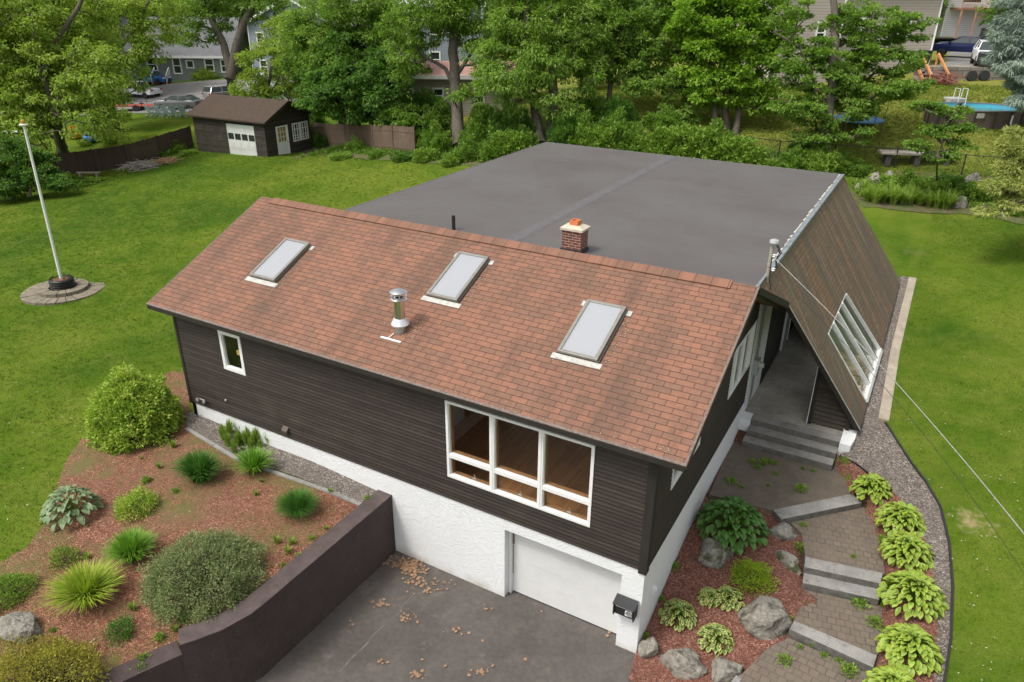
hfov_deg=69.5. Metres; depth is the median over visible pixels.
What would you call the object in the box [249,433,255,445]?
feathery weed
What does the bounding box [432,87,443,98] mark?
window
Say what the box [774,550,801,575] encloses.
boulder
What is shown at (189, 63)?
window
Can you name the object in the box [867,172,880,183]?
boulder
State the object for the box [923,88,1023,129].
swimming pool
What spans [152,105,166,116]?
garden chair
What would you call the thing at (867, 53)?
locust tree
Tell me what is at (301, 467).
gravel strip
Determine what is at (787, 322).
porch door
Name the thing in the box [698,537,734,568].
boulder
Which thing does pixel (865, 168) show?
undergrowth bush
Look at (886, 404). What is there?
kerb
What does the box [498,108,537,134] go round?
undergrowth bush
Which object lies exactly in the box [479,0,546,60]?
broadleaf tree
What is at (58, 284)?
planter
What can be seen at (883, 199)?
fern
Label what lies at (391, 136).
wood fence
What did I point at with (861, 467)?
bed edging
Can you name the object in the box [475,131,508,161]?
undergrowth bush
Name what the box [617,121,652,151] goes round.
undergrowth bush
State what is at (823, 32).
window
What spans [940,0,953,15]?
broadleaf tree
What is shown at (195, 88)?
street
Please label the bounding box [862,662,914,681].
hosta
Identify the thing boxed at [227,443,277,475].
grass clump
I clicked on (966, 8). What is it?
balcony
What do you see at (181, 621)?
weed
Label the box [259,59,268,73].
window
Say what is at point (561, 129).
undergrowth bush
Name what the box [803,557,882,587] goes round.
granite slab
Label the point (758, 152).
undergrowth bush
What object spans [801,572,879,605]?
granite slab
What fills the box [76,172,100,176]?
garden bench
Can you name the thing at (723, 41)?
maple tree
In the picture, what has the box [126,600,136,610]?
weed
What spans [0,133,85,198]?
lilac bush
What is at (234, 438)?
feathery weed
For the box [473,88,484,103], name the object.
window
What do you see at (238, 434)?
feathery weed
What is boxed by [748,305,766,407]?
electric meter
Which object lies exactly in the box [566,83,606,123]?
undergrowth bush
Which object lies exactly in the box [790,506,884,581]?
path
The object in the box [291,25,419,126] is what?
maple tree
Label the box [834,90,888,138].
trampoline
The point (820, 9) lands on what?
neighbour house
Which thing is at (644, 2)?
broadleaf tree
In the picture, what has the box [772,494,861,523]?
granite slab
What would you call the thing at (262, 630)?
retaining wall
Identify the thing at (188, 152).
undergrowth bush
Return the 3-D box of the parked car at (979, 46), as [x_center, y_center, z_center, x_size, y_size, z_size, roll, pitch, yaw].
[35.697,-21.504,55.173,2.140,1.688,4.623,11,27,22]
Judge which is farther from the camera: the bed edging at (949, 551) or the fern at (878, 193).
the fern at (878, 193)
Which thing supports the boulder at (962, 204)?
on the garden bed at (922, 208)
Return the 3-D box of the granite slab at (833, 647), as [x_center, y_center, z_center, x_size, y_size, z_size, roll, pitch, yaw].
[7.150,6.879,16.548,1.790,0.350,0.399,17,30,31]
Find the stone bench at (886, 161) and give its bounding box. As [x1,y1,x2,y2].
[877,149,956,166]
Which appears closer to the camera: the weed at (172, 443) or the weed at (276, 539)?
the weed at (276, 539)
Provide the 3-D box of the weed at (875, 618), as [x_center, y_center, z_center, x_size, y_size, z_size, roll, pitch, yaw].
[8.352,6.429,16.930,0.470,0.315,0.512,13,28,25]
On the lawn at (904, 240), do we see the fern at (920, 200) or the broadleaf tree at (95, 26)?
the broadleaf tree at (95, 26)
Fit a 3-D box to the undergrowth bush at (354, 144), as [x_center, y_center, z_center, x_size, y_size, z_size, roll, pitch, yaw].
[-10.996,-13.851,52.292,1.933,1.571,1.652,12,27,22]
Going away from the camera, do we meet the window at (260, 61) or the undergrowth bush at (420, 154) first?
the undergrowth bush at (420, 154)
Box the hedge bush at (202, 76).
[189,66,223,79]
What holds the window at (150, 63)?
in the neighbour house at (183, 63)
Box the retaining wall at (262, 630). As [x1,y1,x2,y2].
[83,490,395,681]
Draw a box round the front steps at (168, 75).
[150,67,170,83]
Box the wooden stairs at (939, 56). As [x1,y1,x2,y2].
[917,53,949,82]
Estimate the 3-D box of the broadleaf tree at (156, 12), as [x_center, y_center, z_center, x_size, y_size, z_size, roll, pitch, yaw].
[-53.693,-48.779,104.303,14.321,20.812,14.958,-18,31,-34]
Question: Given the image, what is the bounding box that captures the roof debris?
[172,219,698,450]
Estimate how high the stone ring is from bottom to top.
0.400 m
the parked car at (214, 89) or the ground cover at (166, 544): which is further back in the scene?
the parked car at (214, 89)
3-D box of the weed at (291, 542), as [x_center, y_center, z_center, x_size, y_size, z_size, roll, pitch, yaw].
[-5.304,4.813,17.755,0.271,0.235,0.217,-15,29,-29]
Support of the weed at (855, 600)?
on the mulch bed at (678, 586)
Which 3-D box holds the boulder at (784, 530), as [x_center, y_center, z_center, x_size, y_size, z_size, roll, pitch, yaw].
[7.107,5.062,19.378,0.745,0.550,0.558,-10,27,-20]
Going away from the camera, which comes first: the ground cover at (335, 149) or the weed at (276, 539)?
the weed at (276, 539)
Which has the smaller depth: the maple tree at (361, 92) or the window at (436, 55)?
the maple tree at (361, 92)
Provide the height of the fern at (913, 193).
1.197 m
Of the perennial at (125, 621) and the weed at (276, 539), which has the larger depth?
the weed at (276, 539)
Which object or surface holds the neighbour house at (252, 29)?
on the lawn at (904, 240)
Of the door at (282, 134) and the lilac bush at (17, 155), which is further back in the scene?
the door at (282, 134)
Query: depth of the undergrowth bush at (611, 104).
47.49 m
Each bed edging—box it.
[184,427,361,505]
[839,455,878,483]
[885,422,953,681]
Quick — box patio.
[709,435,850,513]
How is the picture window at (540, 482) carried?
in the house at (506, 478)
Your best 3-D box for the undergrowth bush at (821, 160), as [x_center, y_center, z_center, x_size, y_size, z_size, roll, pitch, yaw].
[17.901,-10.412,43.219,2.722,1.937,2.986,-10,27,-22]
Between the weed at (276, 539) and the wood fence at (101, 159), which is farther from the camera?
the wood fence at (101, 159)
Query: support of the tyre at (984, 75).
on the lawn at (904, 240)
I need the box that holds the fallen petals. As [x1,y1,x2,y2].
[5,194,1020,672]
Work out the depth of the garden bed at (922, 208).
38.60 m
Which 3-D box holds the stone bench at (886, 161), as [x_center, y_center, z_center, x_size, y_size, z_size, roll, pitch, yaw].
[23.807,-10.739,43.506,4.200,0.800,0.900,4,25,8]
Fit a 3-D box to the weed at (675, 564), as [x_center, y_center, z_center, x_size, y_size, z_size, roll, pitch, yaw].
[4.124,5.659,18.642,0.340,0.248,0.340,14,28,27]
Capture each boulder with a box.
[0,611,42,644]
[637,636,658,658]
[659,647,707,679]
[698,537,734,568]
[711,657,742,681]
[737,595,792,640]
[768,521,797,540]
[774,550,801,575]
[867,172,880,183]
[953,195,967,207]
[964,172,981,182]
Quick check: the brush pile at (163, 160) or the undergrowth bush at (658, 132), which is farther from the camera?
the brush pile at (163, 160)
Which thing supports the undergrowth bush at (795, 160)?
on the lawn at (904, 240)
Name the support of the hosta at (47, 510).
on the mulch bed at (109, 482)
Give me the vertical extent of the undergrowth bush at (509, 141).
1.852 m
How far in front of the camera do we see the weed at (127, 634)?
15.45 m
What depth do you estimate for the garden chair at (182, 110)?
69.26 m
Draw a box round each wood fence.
[36,125,193,175]
[311,121,415,150]
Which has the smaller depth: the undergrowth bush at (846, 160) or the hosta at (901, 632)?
the hosta at (901, 632)
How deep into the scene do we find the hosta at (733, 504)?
18.91 m
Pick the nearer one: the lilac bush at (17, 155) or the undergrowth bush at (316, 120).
the lilac bush at (17, 155)
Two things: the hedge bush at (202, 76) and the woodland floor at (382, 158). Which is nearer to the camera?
the woodland floor at (382, 158)
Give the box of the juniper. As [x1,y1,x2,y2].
[135,526,270,628]
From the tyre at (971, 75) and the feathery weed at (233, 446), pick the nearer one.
the feathery weed at (233, 446)
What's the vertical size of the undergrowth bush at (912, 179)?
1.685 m
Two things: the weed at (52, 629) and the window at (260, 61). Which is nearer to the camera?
the weed at (52, 629)
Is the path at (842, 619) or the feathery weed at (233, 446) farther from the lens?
the feathery weed at (233, 446)
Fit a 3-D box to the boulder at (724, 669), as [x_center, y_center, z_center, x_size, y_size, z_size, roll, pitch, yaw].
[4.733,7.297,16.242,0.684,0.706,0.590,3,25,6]
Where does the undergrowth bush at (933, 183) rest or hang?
on the garden bed at (922, 208)
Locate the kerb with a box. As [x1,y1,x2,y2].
[878,277,916,421]
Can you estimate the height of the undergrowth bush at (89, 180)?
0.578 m
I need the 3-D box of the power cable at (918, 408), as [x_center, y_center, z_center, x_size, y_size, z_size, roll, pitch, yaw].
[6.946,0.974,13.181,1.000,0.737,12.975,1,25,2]
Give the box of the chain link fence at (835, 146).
[740,136,999,175]
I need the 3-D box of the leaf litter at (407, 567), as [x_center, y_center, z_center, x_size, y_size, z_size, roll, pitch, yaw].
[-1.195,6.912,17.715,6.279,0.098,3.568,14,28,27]
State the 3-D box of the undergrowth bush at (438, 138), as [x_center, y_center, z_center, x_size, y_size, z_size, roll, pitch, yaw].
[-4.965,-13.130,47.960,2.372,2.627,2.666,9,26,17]
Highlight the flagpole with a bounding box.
[19,119,62,278]
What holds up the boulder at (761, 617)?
on the mulch bed at (678, 586)
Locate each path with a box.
[739,638,866,681]
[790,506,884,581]
[794,590,883,656]
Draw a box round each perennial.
[46,543,82,572]
[101,612,134,647]
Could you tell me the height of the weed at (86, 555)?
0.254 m
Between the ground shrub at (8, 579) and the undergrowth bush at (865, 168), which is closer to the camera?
the ground shrub at (8, 579)
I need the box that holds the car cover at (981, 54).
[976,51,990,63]
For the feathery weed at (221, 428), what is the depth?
21.55 m
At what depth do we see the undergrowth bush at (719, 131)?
44.64 m
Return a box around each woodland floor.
[293,129,785,164]
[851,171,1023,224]
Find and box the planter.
[48,274,75,290]
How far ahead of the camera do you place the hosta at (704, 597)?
17.75 m
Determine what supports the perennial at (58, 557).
on the mulch bed at (109, 482)
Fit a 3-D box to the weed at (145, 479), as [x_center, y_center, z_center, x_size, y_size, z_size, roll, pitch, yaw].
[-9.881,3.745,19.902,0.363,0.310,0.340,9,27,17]
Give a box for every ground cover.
[7,373,353,673]
[299,132,783,162]
[851,175,1023,216]
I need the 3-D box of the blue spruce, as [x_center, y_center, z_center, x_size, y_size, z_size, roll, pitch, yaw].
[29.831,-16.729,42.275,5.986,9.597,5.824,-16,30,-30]
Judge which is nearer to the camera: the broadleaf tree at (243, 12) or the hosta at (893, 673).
the hosta at (893, 673)
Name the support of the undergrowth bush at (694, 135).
on the woodland floor at (382, 158)
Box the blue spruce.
[980,0,1023,112]
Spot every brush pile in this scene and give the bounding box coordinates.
[112,157,162,171]
[148,156,184,164]
[913,70,968,85]
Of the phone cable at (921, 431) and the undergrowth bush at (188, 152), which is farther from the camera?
the undergrowth bush at (188, 152)
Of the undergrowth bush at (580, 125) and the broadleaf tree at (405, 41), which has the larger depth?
the broadleaf tree at (405, 41)
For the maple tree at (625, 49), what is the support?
on the lawn at (904, 240)
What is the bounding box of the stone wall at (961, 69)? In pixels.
[913,65,1008,81]
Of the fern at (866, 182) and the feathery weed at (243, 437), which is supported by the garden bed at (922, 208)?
the fern at (866, 182)
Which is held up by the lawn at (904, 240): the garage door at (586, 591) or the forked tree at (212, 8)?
the forked tree at (212, 8)
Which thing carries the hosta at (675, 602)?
on the mulch bed at (678, 586)
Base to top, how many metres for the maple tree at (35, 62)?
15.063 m
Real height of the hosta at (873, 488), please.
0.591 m
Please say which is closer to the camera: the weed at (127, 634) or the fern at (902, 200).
the weed at (127, 634)
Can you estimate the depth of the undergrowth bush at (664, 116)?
47.62 m
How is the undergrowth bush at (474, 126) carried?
on the woodland floor at (382, 158)
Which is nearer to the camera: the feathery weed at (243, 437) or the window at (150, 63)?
the feathery weed at (243, 437)
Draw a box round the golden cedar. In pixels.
[969,124,1023,219]
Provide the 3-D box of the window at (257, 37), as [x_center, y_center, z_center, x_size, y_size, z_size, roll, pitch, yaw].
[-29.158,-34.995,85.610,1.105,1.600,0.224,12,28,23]
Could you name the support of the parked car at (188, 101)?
on the street
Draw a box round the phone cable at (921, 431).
[779,278,1023,573]
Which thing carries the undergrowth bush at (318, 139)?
on the woodland floor at (382, 158)
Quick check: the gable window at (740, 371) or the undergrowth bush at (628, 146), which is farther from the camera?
the undergrowth bush at (628, 146)
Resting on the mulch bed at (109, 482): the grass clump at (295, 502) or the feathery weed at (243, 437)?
the grass clump at (295, 502)
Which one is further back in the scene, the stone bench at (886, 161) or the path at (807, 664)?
the stone bench at (886, 161)
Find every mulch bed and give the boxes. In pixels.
[0,372,356,681]
[628,430,937,681]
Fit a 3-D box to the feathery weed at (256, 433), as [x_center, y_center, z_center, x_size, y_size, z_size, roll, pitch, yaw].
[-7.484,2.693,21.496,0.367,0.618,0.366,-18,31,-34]
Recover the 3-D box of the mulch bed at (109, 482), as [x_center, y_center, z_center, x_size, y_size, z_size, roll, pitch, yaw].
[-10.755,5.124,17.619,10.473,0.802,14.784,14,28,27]
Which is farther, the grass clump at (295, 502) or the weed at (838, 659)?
the grass clump at (295, 502)
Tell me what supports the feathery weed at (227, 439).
on the gravel strip at (301, 467)
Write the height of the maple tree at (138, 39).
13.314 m
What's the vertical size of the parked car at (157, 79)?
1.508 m
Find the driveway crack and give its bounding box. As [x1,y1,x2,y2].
[339,594,414,671]
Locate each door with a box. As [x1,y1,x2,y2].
[226,123,256,155]
[275,125,290,154]
[508,531,621,633]
[779,311,790,350]
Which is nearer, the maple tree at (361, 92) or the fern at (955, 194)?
the fern at (955, 194)
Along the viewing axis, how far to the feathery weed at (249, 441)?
21.22 m
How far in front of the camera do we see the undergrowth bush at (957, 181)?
40.65 m
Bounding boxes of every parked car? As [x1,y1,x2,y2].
[135,71,171,84]
[153,94,202,108]
[201,84,246,97]
[245,74,290,88]
[932,36,985,55]
[970,40,992,65]
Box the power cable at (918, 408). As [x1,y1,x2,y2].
[774,258,1023,533]
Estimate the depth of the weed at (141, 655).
14.99 m
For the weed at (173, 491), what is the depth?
19.47 m
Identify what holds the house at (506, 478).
on the lawn at (904, 240)
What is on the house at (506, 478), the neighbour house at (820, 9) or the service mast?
the service mast
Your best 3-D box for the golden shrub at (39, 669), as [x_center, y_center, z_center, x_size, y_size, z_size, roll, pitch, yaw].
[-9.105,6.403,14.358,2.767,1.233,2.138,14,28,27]
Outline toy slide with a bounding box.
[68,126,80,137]
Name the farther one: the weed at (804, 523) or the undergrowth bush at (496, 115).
the undergrowth bush at (496, 115)
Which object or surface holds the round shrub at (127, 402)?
on the mulch bed at (109, 482)
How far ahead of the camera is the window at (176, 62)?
93.39 m
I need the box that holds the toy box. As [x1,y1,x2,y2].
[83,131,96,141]
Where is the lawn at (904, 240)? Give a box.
[0,36,1023,681]
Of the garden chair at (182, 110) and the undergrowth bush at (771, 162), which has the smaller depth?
the undergrowth bush at (771, 162)
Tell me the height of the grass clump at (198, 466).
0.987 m
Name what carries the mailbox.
attached to the house at (506, 478)
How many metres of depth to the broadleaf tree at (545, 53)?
58.23 m
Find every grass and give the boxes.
[591,83,1023,179]
[888,209,1023,681]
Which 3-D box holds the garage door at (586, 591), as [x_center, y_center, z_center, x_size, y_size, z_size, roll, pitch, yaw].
[1.267,5.760,17.828,3.026,2.150,0.145,14,28,27]
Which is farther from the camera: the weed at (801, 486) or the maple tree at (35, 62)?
the maple tree at (35, 62)
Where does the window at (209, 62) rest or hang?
in the neighbour house at (183, 63)
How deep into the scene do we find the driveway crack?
17.59 m
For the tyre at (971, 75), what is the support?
on the lawn at (904, 240)
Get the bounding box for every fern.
[856,177,872,192]
[859,183,874,200]
[865,182,891,203]
[880,185,894,202]
[881,178,901,189]
[887,181,907,204]
[898,186,911,203]
[903,183,926,203]
[915,190,928,205]
[920,185,935,195]
[924,191,936,206]
[925,188,948,207]
[938,187,963,209]
[949,190,963,206]
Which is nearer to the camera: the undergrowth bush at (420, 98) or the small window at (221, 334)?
the small window at (221, 334)
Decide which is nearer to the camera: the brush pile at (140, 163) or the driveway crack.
the driveway crack
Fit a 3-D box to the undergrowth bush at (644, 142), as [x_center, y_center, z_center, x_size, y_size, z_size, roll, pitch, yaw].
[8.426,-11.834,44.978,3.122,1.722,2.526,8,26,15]
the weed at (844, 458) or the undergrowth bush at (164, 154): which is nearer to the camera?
the weed at (844, 458)
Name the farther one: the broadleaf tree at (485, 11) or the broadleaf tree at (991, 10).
the broadleaf tree at (485, 11)
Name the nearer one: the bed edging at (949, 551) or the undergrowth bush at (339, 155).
the bed edging at (949, 551)
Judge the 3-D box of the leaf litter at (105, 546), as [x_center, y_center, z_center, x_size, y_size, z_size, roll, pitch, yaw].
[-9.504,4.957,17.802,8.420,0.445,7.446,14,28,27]
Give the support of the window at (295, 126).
in the garden shed
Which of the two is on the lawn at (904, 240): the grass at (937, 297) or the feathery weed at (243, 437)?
the grass at (937, 297)
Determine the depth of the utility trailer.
77.08 m
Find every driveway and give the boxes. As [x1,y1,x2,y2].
[255,551,635,681]
[938,36,987,64]
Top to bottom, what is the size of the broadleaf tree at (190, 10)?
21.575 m
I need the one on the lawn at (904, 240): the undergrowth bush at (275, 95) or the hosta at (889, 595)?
the undergrowth bush at (275, 95)
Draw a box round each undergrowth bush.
[66,174,84,183]
[75,176,105,186]
[155,146,174,156]
[171,139,186,152]
[179,149,197,156]
[270,92,288,99]
[309,109,329,134]
[311,131,328,147]
[328,151,352,160]
[343,134,366,152]
[367,148,386,159]
[390,150,412,162]
[405,86,451,122]
[411,146,441,162]
[418,119,452,152]
[440,153,465,165]
[449,133,482,161]
[457,105,493,143]
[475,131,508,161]
[476,103,508,141]
[491,128,532,154]
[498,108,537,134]
[515,124,539,149]
[545,104,585,143]
[564,109,598,145]
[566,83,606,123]
[579,123,621,149]
[593,92,640,126]
[599,105,640,149]
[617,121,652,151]
[631,132,667,154]
[641,102,689,130]
[647,123,687,156]
[662,123,720,159]
[695,117,734,160]
[697,133,758,163]
[730,145,769,164]
[763,158,788,167]
[772,144,808,169]
[786,137,817,154]
[799,146,842,173]
[835,149,860,175]
[845,158,874,177]
[865,173,907,189]
[895,167,922,188]
[915,176,952,193]
[934,170,969,193]
[953,179,993,202]
[974,201,996,210]
[982,181,1000,201]
[993,204,1021,216]
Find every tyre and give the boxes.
[966,71,977,80]
[978,70,989,80]
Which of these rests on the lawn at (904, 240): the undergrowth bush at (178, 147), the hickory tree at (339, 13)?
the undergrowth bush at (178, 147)
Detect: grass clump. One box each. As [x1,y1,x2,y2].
[30,553,132,619]
[99,524,159,565]
[166,445,228,483]
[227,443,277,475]
[269,484,324,519]
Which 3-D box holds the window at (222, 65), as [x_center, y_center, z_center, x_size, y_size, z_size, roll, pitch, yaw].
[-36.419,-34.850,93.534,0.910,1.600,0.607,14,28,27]
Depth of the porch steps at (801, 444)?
22.26 m
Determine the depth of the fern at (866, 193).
38.37 m
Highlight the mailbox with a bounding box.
[612,593,638,621]
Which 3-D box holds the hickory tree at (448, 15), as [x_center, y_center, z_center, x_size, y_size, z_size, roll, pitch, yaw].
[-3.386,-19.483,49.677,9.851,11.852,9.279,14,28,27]
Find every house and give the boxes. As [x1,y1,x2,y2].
[116,16,251,82]
[146,142,899,652]
[247,0,351,79]
[351,0,486,60]
[411,61,517,116]
[736,0,846,84]
[838,0,943,76]
[936,0,1006,36]
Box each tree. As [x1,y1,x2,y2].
[0,0,137,155]
[5,0,124,92]
[49,0,192,145]
[136,0,187,16]
[161,0,293,94]
[174,0,204,16]
[206,0,255,33]
[226,8,313,102]
[234,0,272,14]
[266,10,289,54]
[269,0,421,123]
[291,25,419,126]
[362,1,415,57]
[373,0,516,146]
[373,100,451,142]
[464,105,530,129]
[469,0,617,143]
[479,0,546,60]
[484,0,491,33]
[518,27,550,74]
[558,1,616,89]
[568,0,705,125]
[634,0,678,51]
[661,0,805,134]
[760,0,943,152]
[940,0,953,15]
[973,0,1008,31]
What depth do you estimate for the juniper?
16.27 m
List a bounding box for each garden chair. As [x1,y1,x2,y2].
[143,105,158,116]
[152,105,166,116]
[159,105,173,116]
[168,105,181,116]
[176,105,189,116]
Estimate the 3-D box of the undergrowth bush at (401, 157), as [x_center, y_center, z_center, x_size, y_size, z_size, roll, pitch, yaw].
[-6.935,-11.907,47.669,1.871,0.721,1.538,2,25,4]
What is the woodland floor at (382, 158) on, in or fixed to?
on the lawn at (904, 240)
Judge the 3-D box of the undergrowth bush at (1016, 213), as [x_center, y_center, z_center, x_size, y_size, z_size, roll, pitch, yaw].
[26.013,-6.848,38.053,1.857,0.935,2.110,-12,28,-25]
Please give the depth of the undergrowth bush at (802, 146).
44.52 m
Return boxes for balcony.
[950,0,998,37]
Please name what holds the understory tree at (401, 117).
on the woodland floor at (382, 158)
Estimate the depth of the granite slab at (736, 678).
15.75 m
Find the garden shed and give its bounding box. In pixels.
[186,94,312,156]
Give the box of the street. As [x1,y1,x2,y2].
[11,79,404,120]
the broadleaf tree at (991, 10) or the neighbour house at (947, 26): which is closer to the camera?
the broadleaf tree at (991, 10)
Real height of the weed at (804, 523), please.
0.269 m
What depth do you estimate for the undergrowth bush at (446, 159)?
45.39 m
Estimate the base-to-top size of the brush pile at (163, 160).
0.459 m
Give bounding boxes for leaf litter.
[17,446,328,667]
[349,555,610,678]
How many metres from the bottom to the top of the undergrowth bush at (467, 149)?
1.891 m
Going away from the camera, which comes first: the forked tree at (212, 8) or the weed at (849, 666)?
the weed at (849, 666)
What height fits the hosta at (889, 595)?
0.771 m
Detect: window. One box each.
[146,58,157,70]
[172,58,182,73]
[185,60,194,67]
[203,58,214,71]
[217,330,245,375]
[220,59,225,72]
[255,32,264,46]
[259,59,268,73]
[291,122,300,141]
[299,121,308,139]
[429,51,440,60]
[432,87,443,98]
[445,400,595,527]
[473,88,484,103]
[670,437,700,489]
[727,320,756,398]
[814,21,826,43]
[828,293,882,402]
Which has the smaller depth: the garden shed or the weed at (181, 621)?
the weed at (181, 621)
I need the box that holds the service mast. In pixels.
[766,239,781,289]
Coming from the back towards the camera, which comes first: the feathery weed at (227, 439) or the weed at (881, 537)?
the feathery weed at (227, 439)
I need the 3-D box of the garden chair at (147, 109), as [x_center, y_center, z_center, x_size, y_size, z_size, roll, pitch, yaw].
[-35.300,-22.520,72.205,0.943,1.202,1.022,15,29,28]
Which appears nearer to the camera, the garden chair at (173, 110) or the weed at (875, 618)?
the weed at (875, 618)
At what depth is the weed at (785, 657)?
16.17 m
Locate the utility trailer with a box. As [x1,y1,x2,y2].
[116,99,153,110]
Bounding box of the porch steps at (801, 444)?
[741,414,840,470]
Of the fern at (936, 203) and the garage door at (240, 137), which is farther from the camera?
the garage door at (240, 137)
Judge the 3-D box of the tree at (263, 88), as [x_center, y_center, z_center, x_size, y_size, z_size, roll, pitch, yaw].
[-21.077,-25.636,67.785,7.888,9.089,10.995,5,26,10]
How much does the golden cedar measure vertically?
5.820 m
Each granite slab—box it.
[731,675,741,681]
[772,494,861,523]
[788,621,876,671]
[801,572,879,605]
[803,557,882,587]
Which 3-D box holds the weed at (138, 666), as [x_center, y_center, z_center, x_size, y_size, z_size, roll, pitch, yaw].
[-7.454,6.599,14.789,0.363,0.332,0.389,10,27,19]
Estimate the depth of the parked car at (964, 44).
62.27 m
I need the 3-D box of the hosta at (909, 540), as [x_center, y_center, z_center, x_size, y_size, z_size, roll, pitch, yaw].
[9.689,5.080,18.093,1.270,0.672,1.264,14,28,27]
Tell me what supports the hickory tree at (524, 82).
on the woodland floor at (382, 158)
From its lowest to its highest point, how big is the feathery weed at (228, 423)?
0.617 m
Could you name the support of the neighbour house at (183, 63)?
on the lawn at (904, 240)
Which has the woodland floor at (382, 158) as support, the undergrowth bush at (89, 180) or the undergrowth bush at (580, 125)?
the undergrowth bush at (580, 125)
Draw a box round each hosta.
[39,484,103,531]
[658,598,697,631]
[695,495,768,555]
[696,586,719,608]
[697,623,733,657]
[715,584,744,611]
[849,472,892,504]
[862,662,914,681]
[873,501,926,536]
[874,622,943,677]
[876,531,934,572]
[876,569,948,623]
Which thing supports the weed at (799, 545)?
on the mulch bed at (678, 586)
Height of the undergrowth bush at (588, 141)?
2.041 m
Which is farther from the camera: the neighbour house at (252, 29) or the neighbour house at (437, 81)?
the neighbour house at (252, 29)
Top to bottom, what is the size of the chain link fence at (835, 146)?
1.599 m
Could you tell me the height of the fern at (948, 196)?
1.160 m
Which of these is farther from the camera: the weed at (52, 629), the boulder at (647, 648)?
the boulder at (647, 648)
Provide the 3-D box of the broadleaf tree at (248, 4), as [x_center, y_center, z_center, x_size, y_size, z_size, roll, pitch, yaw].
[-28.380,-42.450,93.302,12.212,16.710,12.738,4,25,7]
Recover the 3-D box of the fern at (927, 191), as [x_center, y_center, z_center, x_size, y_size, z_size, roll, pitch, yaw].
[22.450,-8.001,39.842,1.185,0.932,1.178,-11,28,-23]
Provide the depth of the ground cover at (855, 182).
39.82 m
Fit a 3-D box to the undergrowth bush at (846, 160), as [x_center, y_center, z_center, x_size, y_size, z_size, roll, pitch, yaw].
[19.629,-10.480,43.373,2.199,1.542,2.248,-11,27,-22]
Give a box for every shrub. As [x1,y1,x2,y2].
[0,570,41,610]
[0,631,110,681]
[80,360,186,455]
[112,484,161,524]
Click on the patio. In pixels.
(780, 491)
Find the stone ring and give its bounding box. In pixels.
[20,278,104,305]
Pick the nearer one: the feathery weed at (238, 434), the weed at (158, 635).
the weed at (158, 635)
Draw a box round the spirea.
[729,557,781,596]
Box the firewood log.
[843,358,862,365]
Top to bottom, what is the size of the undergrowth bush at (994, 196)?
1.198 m
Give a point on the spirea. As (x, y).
(757, 567)
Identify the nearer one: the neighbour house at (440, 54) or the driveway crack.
the driveway crack
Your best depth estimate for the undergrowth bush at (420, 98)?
54.60 m
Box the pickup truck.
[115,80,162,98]
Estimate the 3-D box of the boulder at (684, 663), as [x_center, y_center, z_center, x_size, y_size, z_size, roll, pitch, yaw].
[3.866,7.321,16.641,0.765,0.835,0.900,-10,27,-21]
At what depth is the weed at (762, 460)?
21.80 m
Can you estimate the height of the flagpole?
7.022 m
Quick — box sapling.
[900,99,984,180]
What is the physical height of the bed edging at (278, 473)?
0.519 m
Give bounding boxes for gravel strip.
[185,411,375,501]
[840,276,950,681]
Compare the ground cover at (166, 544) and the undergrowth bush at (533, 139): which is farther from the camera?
the undergrowth bush at (533, 139)
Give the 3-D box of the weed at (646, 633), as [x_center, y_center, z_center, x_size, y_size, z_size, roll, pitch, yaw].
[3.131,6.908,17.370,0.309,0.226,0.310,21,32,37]
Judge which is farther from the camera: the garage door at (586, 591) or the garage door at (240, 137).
the garage door at (240, 137)
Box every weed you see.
[45,268,70,279]
[47,627,57,633]
[80,550,91,559]
[120,627,132,637]
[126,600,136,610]
[129,661,148,672]
[136,652,151,661]
[140,475,152,484]
[151,631,165,642]
[167,439,177,447]
[170,488,180,493]
[171,623,178,631]
[177,615,186,624]
[218,424,228,439]
[222,429,231,446]
[224,418,233,433]
[229,438,236,452]
[232,433,239,445]
[235,429,241,443]
[239,428,247,444]
[246,436,252,447]
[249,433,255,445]
[251,426,259,442]
[273,534,281,543]
[282,544,291,553]
[287,536,295,544]
[642,631,649,639]
[671,561,680,571]
[726,476,737,484]
[757,458,767,465]
[776,652,794,667]
[793,482,807,492]
[794,541,807,554]
[797,521,808,528]
[833,657,842,663]
[838,456,849,466]
[838,660,858,678]
[850,597,870,611]
[865,613,882,630]
[877,534,886,542]

